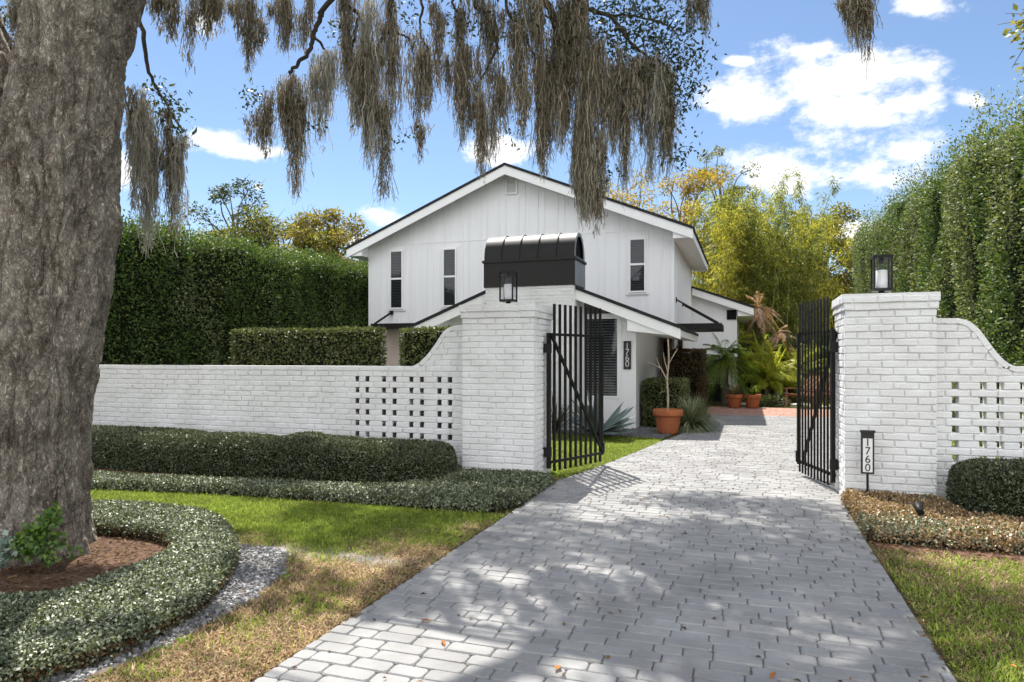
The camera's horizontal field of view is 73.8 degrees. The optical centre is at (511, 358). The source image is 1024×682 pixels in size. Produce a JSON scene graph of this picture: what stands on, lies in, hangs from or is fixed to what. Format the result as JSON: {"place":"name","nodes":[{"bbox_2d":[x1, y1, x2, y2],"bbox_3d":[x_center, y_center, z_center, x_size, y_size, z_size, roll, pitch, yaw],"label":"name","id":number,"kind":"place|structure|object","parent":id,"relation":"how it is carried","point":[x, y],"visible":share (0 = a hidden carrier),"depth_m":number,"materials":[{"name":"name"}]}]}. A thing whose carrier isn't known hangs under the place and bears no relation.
{"place":"outdoors","nodes":[
{"label":"outdoors","id":0,"kind":"place"},
{"bbox_2d":[0,0,1023,280],"label":"sky","id":1,"kind":"structure","parent":0,"point":[788,91],"materials":[{"name":"blue"}]},
{"bbox_2d":[75,401,1023,681],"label":"lawn","id":2,"kind":"structure","parent":0,"point":[871,545],"depth_m":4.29,"materials":[{"name":"plant"}]},
{"bbox_2d":[0,534,167,594],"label":"mulch ring","id":3,"kind":"object","parent":2,"relation":"on","point":[20,572],"visible":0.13,"depth_m":5.04,"materials":[{"name":"brown wood"}]},
{"bbox_2d":[0,498,241,681],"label":"jasmine ring","id":4,"kind":"object","parent":3,"relation":"on","point":[183,576],"visible":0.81,"depth_m":4.05,"materials":[{"name":"green plant"}]},
{"bbox_2d":[0,0,726,567],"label":"oak tree","id":5,"kind":"object","parent":3,"relation":"on","point":[62,76],"visible":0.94,"depth_m":5.18,"materials":[{"name":"grey plant"}]},
{"bbox_2d":[0,529,17,569],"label":"ivy","id":6,"kind":"object","parent":5,"relation":"attached to","point":[4,545],"visible":0.94,"depth_m":4.80,"materials":[{"name":"plant"}]},
{"bbox_2d":[0,0,21,42],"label":"spanish moss","id":7,"kind":"object","parent":5,"relation":"hanging from","point":[12,12],"visible":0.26,"depth_m":5.85,"materials":[{"name":"plant"}]},
{"bbox_2d":[7,501,83,568],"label":"ivy","id":8,"kind":"object","parent":5,"relation":"attached to","point":[37,540],"visible":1,"depth_m":4.85,"materials":[{"name":"green plant"}]},
{"bbox_2d":[121,83,194,257],"bbox_3d":[-3.450,-1.742,6.518,0.621,1.603,0.743,0,0,39],"label":"spanish moss","id":9,"kind":"object","parent":5,"relation":"hanging from","point":[146,163],"visible":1,"depth_m":6.51,"materials":[{"name":"plant"}]},
{"bbox_2d":[146,0,184,46],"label":"spanish moss","id":10,"kind":"object","parent":5,"relation":"hanging from","point":[162,7],"visible":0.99,"depth_m":6.20,"materials":[{"name":"plant"}]},
{"bbox_2d":[176,0,203,75],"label":"spanish moss","id":11,"kind":"object","parent":5,"relation":"hanging from","point":[193,15],"visible":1,"depth_m":6.28,"materials":[{"name":"plant"}]},
{"bbox_2d":[194,0,233,49],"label":"spanish moss","id":12,"kind":"object","parent":5,"relation":"hanging from","point":[212,9],"visible":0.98,"depth_m":6.36,"materials":[{"name":"plant"}]},
{"bbox_2d":[223,0,279,74],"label":"spanish moss","id":13,"kind":"object","parent":5,"relation":"hanging from","point":[247,13],"visible":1,"depth_m":6.77,"materials":[{"name":"plant"}]},
{"bbox_2d":[238,70,314,204],"bbox_3d":[-2.482,-2.338,7.243,0.735,1.454,0.525,0,0,19],"label":"spanish moss","id":14,"kind":"object","parent":5,"relation":"hanging from","point":[292,105],"visible":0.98,"depth_m":7.19,"materials":[{"name":"plant"}]},
{"bbox_2d":[264,0,317,58],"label":"spanish moss","id":15,"kind":"object","parent":5,"relation":"hanging from","point":[284,16],"visible":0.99,"depth_m":7.26,"materials":[{"name":"plant"}]},
{"bbox_2d":[301,42,344,152],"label":"spanish moss","id":16,"kind":"object","parent":5,"relation":"hanging from","point":[322,79],"visible":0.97,"depth_m":7.15,"materials":[{"name":"plant"}]},
{"bbox_2d":[329,0,361,140],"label":"spanish moss","id":17,"kind":"object","parent":5,"relation":"hanging from","point":[347,39],"visible":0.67,"depth_m":7.05,"materials":[{"name":"plant"}]},
{"bbox_2d":[345,0,412,204],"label":"spanish moss","id":18,"kind":"object","parent":5,"relation":"hanging from","point":[368,85],"visible":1,"depth_m":6.96,"materials":[{"name":"plant"}]},
{"bbox_2d":[395,0,449,165],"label":"spanish moss","id":19,"kind":"object","parent":5,"relation":"hanging from","point":[423,67],"visible":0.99,"depth_m":6.99,"materials":[{"name":"plant"}]},
{"bbox_2d":[441,0,520,185],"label":"spanish moss","id":20,"kind":"object","parent":5,"relation":"hanging from","point":[462,76],"visible":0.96,"depth_m":7.04,"materials":[{"name":"plant"}]},
{"bbox_2d":[474,0,554,145],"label":"spanish moss","id":21,"kind":"object","parent":5,"relation":"hanging from","point":[517,38],"visible":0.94,"depth_m":7.03,"materials":[{"name":"plant"}]},
{"bbox_2d":[519,0,589,183],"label":"spanish moss","id":22,"kind":"object","parent":5,"relation":"hanging from","point":[548,100],"visible":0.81,"depth_m":7.15,"materials":[{"name":"plant"}]},
{"bbox_2d":[552,0,614,240],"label":"spanish moss","id":23,"kind":"object","parent":5,"relation":"hanging from","point":[586,173],"visible":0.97,"depth_m":7.12,"materials":[{"name":"plant"}]},
{"bbox_2d":[599,41,645,207],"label":"spanish moss","id":24,"kind":"object","parent":5,"relation":"hanging from","point":[623,109],"visible":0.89,"depth_m":7.28,"materials":[{"name":"plant"}]},
{"bbox_2d":[628,49,681,212],"bbox_3d":[1.533,-2.466,7.419,0.641,1.849,0.532,0,0,19],"label":"spanish moss","id":25,"kind":"object","parent":5,"relation":"hanging from","point":[650,121],"visible":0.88,"depth_m":7.38,"materials":[{"name":"plant"}]},
{"bbox_2d":[678,0,712,41],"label":"spanish moss","id":26,"kind":"object","parent":5,"relation":"hanging from","point":[702,8],"visible":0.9,"depth_m":7.58,"materials":[{"name":"plant"}]},
{"bbox_2d":[830,0,882,79],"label":"spanish moss","id":27,"kind":"object","parent":5,"relation":"hanging from","point":[860,12],"visible":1,"depth_m":7.16,"materials":[{"name":"plant"}]},
{"bbox_2d":[40,544,288,681],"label":"gravel","id":28,"kind":"structure","parent":2,"relation":"on","point":[234,593],"depth_m":4.37,"materials":[{"name":"gravel"}]},
{"bbox_2d":[94,467,255,479],"bbox_3d":[-5.096,1.540,9.182,8.780,0.001,2.600,0,0,19],"label":"mulch bed","id":29,"kind":"object","parent":2,"relation":"on","point":[111,470],"depth_m":9.28,"materials":[{"name":"brown wood"}]},
{"bbox_2d":[91,424,457,484],"bbox_3d":[-4.073,1.273,9.406,7.058,0.618,1.024,0,0,19],"label":"rounded hedge","id":30,"kind":"object","parent":29,"relation":"on","point":[312,455],"visible":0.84,"depth_m":8.70,"materials":[{"name":"green plant"}]},
{"bbox_2d":[91,464,555,512],"bbox_3d":[-4.626,1.469,8.836,10.320,0.212,2.169,0,0,13],"label":"border planting","id":31,"kind":"object","parent":29,"relation":"on","point":[487,490],"visible":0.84,"depth_m":7.56,"materials":[{"name":"green plant"}]},
{"bbox_2d":[92,325,462,464],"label":"brick wall","id":32,"kind":"structure","parent":2,"relation":"on","point":[422,399],"depth_m":9.85,"materials":[{"name":"brick"}]},
{"bbox_2d":[228,325,387,365],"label":"clipped hedge","id":33,"kind":"object","parent":2,"relation":"on","point":[348,346],"visible":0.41,"depth_m":13.02,"materials":[{"name":"green plant"}]},
{"bbox_2d":[397,324,458,365],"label":"clipped hedge","id":34,"kind":"object","parent":2,"relation":"on","point":[415,348],"visible":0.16,"depth_m":12.30,"materials":[{"name":"green plant"}]},
{"bbox_2d":[459,303,552,472],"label":"gate pillar","id":35,"kind":"structure","parent":2,"relation":"on","point":[504,391],"depth_m":8.64,"materials":[{"name":"brick"}]},
{"bbox_2d":[499,271,517,303],"bbox_3d":[-0.048,-0.911,9.007,0.202,0.450,0.202,0,0,19],"label":"pillar lantern","id":36,"kind":"object","parent":35,"relation":"on","point":[508,293],"visible":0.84,"depth_m":8.95,"materials":[{"name":"black metal"}]},
{"bbox_2d":[543,304,604,470],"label":"iron gate","id":37,"kind":"structure","parent":35,"relation":"attached to","point":[547,449],"depth_m":9.27,"materials":[{"name":"black metal"}]},
{"bbox_2d":[0,428,1023,681],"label":"fallen leaves","id":38,"kind":"object","parent":2,"relation":"on","point":[492,566],"visible":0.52,"depth_m":5.04,"materials":[{"name":"brown plant"}]},
{"bbox_2d":[567,390,635,435],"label":"agave","id":39,"kind":"object","parent":2,"relation":"on","point":[612,423],"visible":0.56,"depth_m":13.21,"materials":[{"name":"green plant"}]},
{"bbox_2d":[551,414,708,438],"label":"slate gravel","id":40,"kind":"structure","parent":2,"relation":"on","point":[640,431],"depth_m":13.99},
{"bbox_2d":[551,395,578,430],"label":"yucca","id":41,"kind":"object","parent":40,"relation":"on","point":[562,418],"visible":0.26,"depth_m":13.96,"materials":[{"name":"green plant"}]},
{"bbox_2d":[653,408,682,434],"bbox_3d":[3.181,1.290,13.924,0.600,0.500,0.600,0,0,19],"label":"terracotta pot","id":42,"kind":"object","parent":40,"relation":"on","point":[667,421],"visible":1,"depth_m":13.72,"materials":[{"name":"ceramic"}]},
{"bbox_2d":[647,339,677,409],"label":"bare plant","id":43,"kind":"object","parent":42,"relation":"on","point":[667,368],"visible":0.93,"depth_m":13.92,"materials":[{"name":"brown wood"}]},
{"bbox_2d":[640,376,690,427],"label":"clipped shrub","id":44,"kind":"object","parent":2,"relation":"on","point":[654,396],"visible":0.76,"depth_m":15.17,"materials":[{"name":"green plant"}]},
{"bbox_2d":[669,348,707,414],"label":"browning hedge","id":45,"kind":"object","parent":2,"relation":"on","point":[689,363],"visible":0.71,"depth_m":17.94,"materials":[{"name":"brown plant"}]},
{"bbox_2d":[656,393,728,433],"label":"liriope clump","id":46,"kind":"object","parent":2,"relation":"on","point":[691,418],"visible":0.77,"depth_m":14.31,"materials":[{"name":"plant"}]},
{"bbox_2d":[686,391,724,427],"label":"liriope clump","id":47,"kind":"object","parent":2,"relation":"on","point":[703,410],"visible":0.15,"depth_m":15.30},
{"bbox_2d":[706,385,729,400],"bbox_3d":[7.197,1.235,24.534,1.220,0.590,0.520,0,0,19],"label":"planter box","id":48,"kind":"object","parent":2,"relation":"on","point":[717,395],"visible":0.11,"depth_m":24.27,"materials":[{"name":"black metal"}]},
{"bbox_2d":[702,333,768,404],"bbox_3d":[6.993,0.431,22.873,2.693,2.569,2.592,0,0,-41],"label":"date palm","id":49,"kind":"object","parent":2,"relation":"on","point":[723,364],"visible":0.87,"depth_m":22.59,"materials":[{"name":"green plant"}]},
{"bbox_2d":[728,387,748,402],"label":"shrub","id":50,"kind":"object","parent":2,"relation":"on","point":[740,392],"visible":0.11,"depth_m":23.73,"materials":[{"name":"green plant"}]},
{"bbox_2d":[759,393,790,406],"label":"shrub","id":51,"kind":"object","parent":2,"relation":"on","point":[772,399],"visible":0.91,"depth_m":21.66,"materials":[{"name":"green plant"}]},
{"bbox_2d":[784,374,822,407],"bbox_3d":[9.003,1.016,21.066,0.934,1.042,0.620,0,0,-19],"label":"garden chair","id":52,"kind":"object","parent":2,"relation":"on","point":[789,394],"visible":0.23,"depth_m":21.16,"materials":[{"name":"brown wood"}]},
{"bbox_2d":[809,382,829,402],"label":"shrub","id":53,"kind":"object","parent":2,"relation":"on","point":[822,393],"visible":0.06,"depth_m":22.96,"materials":[{"name":"green plant"}]},
{"bbox_2d":[819,374,829,407],"bbox_3d":[9.956,1.016,21.157,0.620,1.042,0.934,0,0,44],"label":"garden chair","id":54,"kind":"object","parent":2,"relation":"on","point":[825,392],"visible":0.12,"depth_m":21.39,"materials":[{"name":"brown wood"}]},
{"bbox_2d":[860,430,875,495],"bbox_3d":[3.702,1.150,7.104,0.140,0.800,0.046,0,0,19],"label":"number stake","id":55,"kind":"object","parent":2,"relation":"on","point":[867,452],"visible":1,"depth_m":7.10,"materials":[{"name":"black metal"}]},
{"bbox_2d":[832,292,940,497],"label":"gate pillar","id":56,"kind":"structure","parent":2,"relation":"on","point":[886,373],"depth_m":7.20,"materials":[{"name":"brick"}]},
{"bbox_2d":[795,297,838,484],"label":"iron gate","id":57,"kind":"structure","parent":56,"relation":"attached to","point":[806,435],"depth_m":8.34,"materials":[{"name":"black metal"}]},
{"bbox_2d":[870,254,893,292],"bbox_3d":[4.103,-0.911,7.577,0.202,0.450,0.202,0,0,19],"label":"pillar lantern","id":58,"kind":"object","parent":56,"relation":"on","point":[881,281],"visible":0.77,"depth_m":7.53,"materials":[{"name":"black metal"}]},
{"bbox_2d":[840,487,1023,554],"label":"border planting","id":59,"kind":"object","parent":2,"relation":"on","point":[882,516],"visible":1,"depth_m":5.84,"materials":[{"name":"brown plant"}]},
{"bbox_2d":[913,501,924,515],"bbox_3d":[3.681,1.426,6.170,0.082,0.248,0.145,0,0,19],"label":"garden spotlight","id":60,"kind":"object","parent":59,"relation":"in","point":[918,507],"visible":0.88,"depth_m":6.15,"materials":[{"name":"black metal"}]},
{"bbox_2d":[874,542,1023,563],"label":"mulch strip","id":61,"kind":"object","parent":2,"relation":"on","point":[960,552],"visible":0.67,"depth_m":5.40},
{"bbox_2d":[936,318,1023,499],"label":"brick wall","id":62,"kind":"structure","parent":2,"relation":"on","point":[969,358],"depth_m":7.13,"materials":[{"name":"brick"}]},
{"bbox_2d":[253,414,956,681],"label":"driveway","id":63,"kind":"structure","parent":0,"point":[466,581],"depth_m":4.45,"materials":[{"name":"stone"}]},
{"bbox_2d":[422,582,1015,678],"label":"orange leaves","id":64,"kind":"object","parent":63,"relation":"on","point":[773,674],"visible":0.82,"depth_m":3.34,"materials":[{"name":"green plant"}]},
{"bbox_2d":[278,420,939,681],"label":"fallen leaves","id":65,"kind":"object","parent":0,"point":[913,620],"visible":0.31,"depth_m":4.07,"materials":[{"name":"plant"}]},
{"bbox_2d":[706,406,829,416],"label":"patio","id":66,"kind":"structure","parent":0,"point":[758,411],"depth_m":19.61,"materials":[{"name":"ceramic"}]},
{"bbox_2d":[726,394,742,407],"bbox_3d":[6.852,1.320,21.014,0.500,0.420,0.500,0,0,19],"label":"terracotta pot","id":67,"kind":"object","parent":66,"relation":"on","point":[734,402],"visible":0.98,"depth_m":20.85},
{"bbox_2d":[719,379,744,396],"bbox_3d":[6.836,0.940,21.047,0.969,0.588,0.879,0,0,19],"label":"bromeliad","id":68,"kind":"object","parent":67,"relation":"in","point":[734,391],"visible":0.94,"depth_m":21.01,"materials":[{"name":"green plant"}]},
{"bbox_2d":[743,394,760,407],"bbox_3d":[7.392,1.320,20.987,0.520,0.420,0.520,0,0,19],"label":"terracotta pot","id":69,"kind":"object","parent":66,"relation":"on","point":[749,401],"visible":0.92,"depth_m":20.82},
{"bbox_2d":[742,385,762,402],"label":"potted fern","id":70,"kind":"object","parent":69,"relation":"in","point":[752,391],"visible":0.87,"depth_m":20.88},
{"bbox_2d":[741,391,829,407],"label":"garden path","id":71,"kind":"structure","parent":0,"point":[792,404],"depth_m":23.69,"materials":[{"name":"stone"}]},
{"bbox_2d":[759,322,796,393],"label":"dried palm","id":72,"kind":"object","parent":71,"relation":"on","point":[777,337],"visible":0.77,"depth_m":26.96,"materials":[{"name":"brown plant"}]},
{"bbox_2d":[790,387,796,401],"bbox_3d":[10.246,1.194,23.973,0.964,0.715,0.812,0,0,19],"label":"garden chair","id":73,"kind":"object","parent":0,"point":[794,398],"visible":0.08,"depth_m":24.02,"materials":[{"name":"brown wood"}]},
{"bbox_2d":[809,328,833,358],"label":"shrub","id":74,"kind":"object","parent":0,"point":[822,339],"visible":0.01,"depth_m":30.44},
{"label":"ground","id":75,"kind":"structure","parent":0,"visible":0},
{"bbox_2d":[126,201,238,242],"bbox_3d":[-17.574,-3.439,37.539,7.400,10.199,6.766,0,0,19],"label":"tree","id":76,"kind":"object","parent":75,"relation":"on","point":[216,230],"visible":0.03,"depth_m":36.98,"materials":[{"name":"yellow plant"}]},
{"bbox_2d":[99,209,367,364],"bbox_3d":[-8.718,-1.057,15.920,2.435,5.377,23.870,0,0,19],"label":"tall hedge","id":77,"kind":"object","parent":75,"relation":"on","point":[198,303],"visible":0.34,"depth_m":17.11,"materials":[{"name":"green plant"}]},
{"bbox_2d":[180,175,286,251],"bbox_3d":[-15.019,-4.104,37.350,5.495,11.521,4.728,0,0,-11],"label":"tree","id":78,"kind":"object","parent":75,"relation":"on","point":[222,191],"visible":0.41,"depth_m":36.30,"materials":[{"name":"green plant"}]},
{"bbox_2d":[215,201,353,255],"bbox_3d":[-12.653,-3.476,37.283,7.569,10.272,7.054,0,0,19],"label":"tree","id":79,"kind":"object","parent":75,"relation":"on","point":[317,237],"visible":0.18,"depth_m":36.16,"materials":[{"name":"yellow plant"}]},
{"bbox_2d":[283,205,371,264],"bbox_3d":[-10.144,-3.413,37.788,5.214,10.148,5.264,0,0,19],"label":"tree","id":80,"kind":"object","parent":75,"relation":"on","point":[326,216],"visible":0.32,"depth_m":37.17,"materials":[{"name":"yellow plant"}]},
{"bbox_2d":[346,162,753,429],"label":"house","id":81,"kind":"structure","parent":75,"relation":"on","point":[628,269],"depth_m":19.75,"materials":[{"name":"white"}]},
{"bbox_2d":[387,248,405,311],"bbox_3d":[-3.698,-2.513,21.863,0.650,2.035,0.070,0,0,19],"label":"window","id":82,"kind":"structure","parent":81,"relation":"in","point":[396,256],"depth_m":21.87,"materials":[{"name":"white"}]},
{"bbox_2d":[440,245,458,309],"bbox_3d":[-1.939,-2.513,21.257,0.650,1.975,0.070,0,0,19],"label":"window","id":83,"kind":"structure","parent":81,"relation":"in","point":[449,254],"depth_m":21.27,"materials":[{"name":"white"}]},
{"bbox_2d":[587,313,618,397],"bbox_3d":[1.990,-0.017,15.135,0.970,1.945,0.085,0,0,19],"label":"window","id":84,"kind":"structure","parent":81,"relation":"in","point":[609,325],"depth_m":15.11,"materials":[{"name":"white"}]},
{"bbox_2d":[624,341,630,368],"bbox_3d":[2.518,-0.068,14.901,0.160,0.615,0.039,0,0,19],"label":"number plaque","id":85,"kind":"object","parent":81,"relation":"attached to","point":[627,354],"visible":1,"depth_m":14.88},
{"bbox_2d":[626,235,648,295],"bbox_3d":[3.558,-2.633,19.362,0.660,1.695,0.070,0,0,19],"label":"window","id":86,"kind":"structure","parent":81,"relation":"in","point":[637,247],"depth_m":19.37,"materials":[{"name":"white"}]},
{"bbox_2d":[664,341,667,355],"bbox_3d":[4.295,-0.268,18.997,0.140,0.435,0.156,0,0,19],"label":"wall lamp","id":87,"kind":"object","parent":81,"relation":"attached to","point":[665,347],"visible":0.9,"depth_m":18.95,"materials":[{"name":"black metal"}]},
{"bbox_2d":[677,340,682,348],"bbox_3d":[4.844,-0.318,19.697,0.158,0.435,0.140,0,0,19],"label":"wall lamp","id":88,"kind":"object","parent":81,"relation":"attached to","point":[680,344],"visible":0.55,"depth_m":19.65,"materials":[{"name":"black metal"}]},
{"bbox_2d":[706,355,728,384],"bbox_3d":[7.358,0.520,24.907,1.080,1.260,0.080,0,0,19],"label":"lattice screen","id":89,"kind":"object","parent":81,"relation":"attached to","point":[714,375],"visible":0.06,"depth_m":24.86,"materials":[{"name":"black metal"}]},
{"bbox_2d":[727,310,735,319],"bbox_3d":[7.959,-1.575,24.734,0.330,0.350,0.035,0,0,19],"label":"rear window","id":90,"kind":"structure","parent":81,"relation":"in","point":[731,314],"depth_m":24.72,"materials":[{"name":"black"}]},
{"bbox_2d":[597,168,682,221],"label":"tree","id":91,"kind":"object","parent":75,"relation":"on","point":[621,198],"visible":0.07,"depth_m":40.64,"materials":[{"name":"yellow plant"}]},
{"bbox_2d":[629,157,751,292],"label":"tree","id":92,"kind":"object","parent":75,"relation":"on","point":[690,189],"visible":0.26,"depth_m":40.58,"materials":[{"name":"yellow plant"}]},
{"bbox_2d":[668,186,783,371],"bbox_3d":[10.047,-3.284,32.836,5.879,9.668,5.233,0,0,-35],"label":"bamboo clump","id":93,"kind":"object","parent":75,"relation":"on","point":[714,281],"visible":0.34,"depth_m":31.53,"materials":[{"name":"green plant"}]},
{"bbox_2d":[697,145,761,230],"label":"tree","id":94,"kind":"object","parent":75,"relation":"on","point":[718,166],"visible":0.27,"depth_m":42.93,"materials":[{"name":"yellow plant"}]},
{"bbox_2d":[738,338,768,393],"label":"shrub","id":95,"kind":"object","parent":75,"relation":"on","point":[744,345],"visible":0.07,"depth_m":29.49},
{"bbox_2d":[737,331,792,385],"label":"areca palm","id":96,"kind":"object","parent":75,"relation":"on","point":[762,346],"visible":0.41,"depth_m":26.14,"materials":[{"name":"green plant"}]},
{"bbox_2d":[746,291,784,393],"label":"dried palm","id":97,"kind":"object","parent":75,"relation":"on","point":[762,312],"visible":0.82,"depth_m":27.17,"materials":[{"name":"brown plant"}]},
{"bbox_2d":[737,344,796,395],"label":"areca palm","id":98,"kind":"object","parent":75,"relation":"on","point":[779,378],"visible":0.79,"depth_m":24.29,"materials":[{"name":"green plant"}]},
{"bbox_2d":[698,167,842,354],"bbox_3d":[12.601,-3.707,32.913,6.252,10.515,5.899,0,0,-16],"label":"bamboo clump","id":99,"kind":"object","parent":75,"relation":"on","point":[760,253],"visible":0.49,"depth_m":31.28,"materials":[{"name":"green plant"}]},
{"bbox_2d":[738,325,819,394],"bbox_3d":[10.817,0.112,27.811,3.430,3.000,3.699,0,0,44],"label":"areca palm","id":100,"kind":"object","parent":75,"relation":"on","point":[781,349],"visible":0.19,"depth_m":27.71,"materials":[{"name":"green plant"}]},
{"bbox_2d":[767,332,819,391],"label":"shrub","id":101,"kind":"object","parent":75,"relation":"on","point":[792,341],"visible":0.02,"depth_m":30.22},
{"bbox_2d":[767,342,829,397],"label":"areca palm","id":102,"kind":"object","parent":75,"relation":"on","point":[794,367],"visible":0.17,"depth_m":25.85,"materials":[{"name":"green plant"}]},
{"bbox_2d":[781,334,829,372],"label":"areca palm","id":103,"kind":"object","parent":75,"relation":"on","point":[819,354],"visible":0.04,"depth_m":27.48,"materials":[{"name":"green plant"}]},
{"bbox_2d":[755,206,858,342],"bbox_3d":[13.786,-3.042,33.590,5.602,9.185,5.119,0,0,19],"label":"bamboo clump","id":104,"kind":"object","parent":75,"relation":"on","point":[802,234],"visible":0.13,"depth_m":32.41,"materials":[{"name":"green plant"}]},
{"bbox_2d":[784,201,860,320],"bbox_3d":[17.117,-3.560,37.804,5.851,10.456,5.944,0,0,19],"label":"tree","id":105,"kind":"object","parent":75,"relation":"on","point":[839,227],"visible":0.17,"depth_m":36.93,"materials":[{"name":"green plant"}]},
{"bbox_2d":[808,249,858,345],"bbox_3d":[17.522,-2.060,35.134,5.076,7.447,4.796,0,0,19],"label":"tree","id":106,"kind":"object","parent":75,"relation":"on","point":[848,290],"visible":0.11,"depth_m":35.24,"materials":[{"name":"green plant"}]},
{"bbox_2d":[850,71,1023,457],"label":"tall hedge","id":107,"kind":"object","parent":75,"relation":"on","point":[954,236],"visible":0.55,"depth_m":12.42,"materials":[{"name":"green plant"}]},
{"bbox_2d":[998,3,1023,77],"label":"tree","id":108,"kind":"object","parent":75,"relation":"on","point":[1019,23],"visible":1,"depth_m":14.16,"materials":[{"name":"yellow plant"}]},
{"label":"mulch path","id":109,"kind":"structure","parent":0,"visible":0},
{"bbox_2d":[944,457,1023,520],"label":"rounded shrub","id":110,"kind":"object","parent":109,"relation":"on","point":[988,485],"visible":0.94,"depth_m":6.44,"materials":[{"name":"green plant"}]}
]}

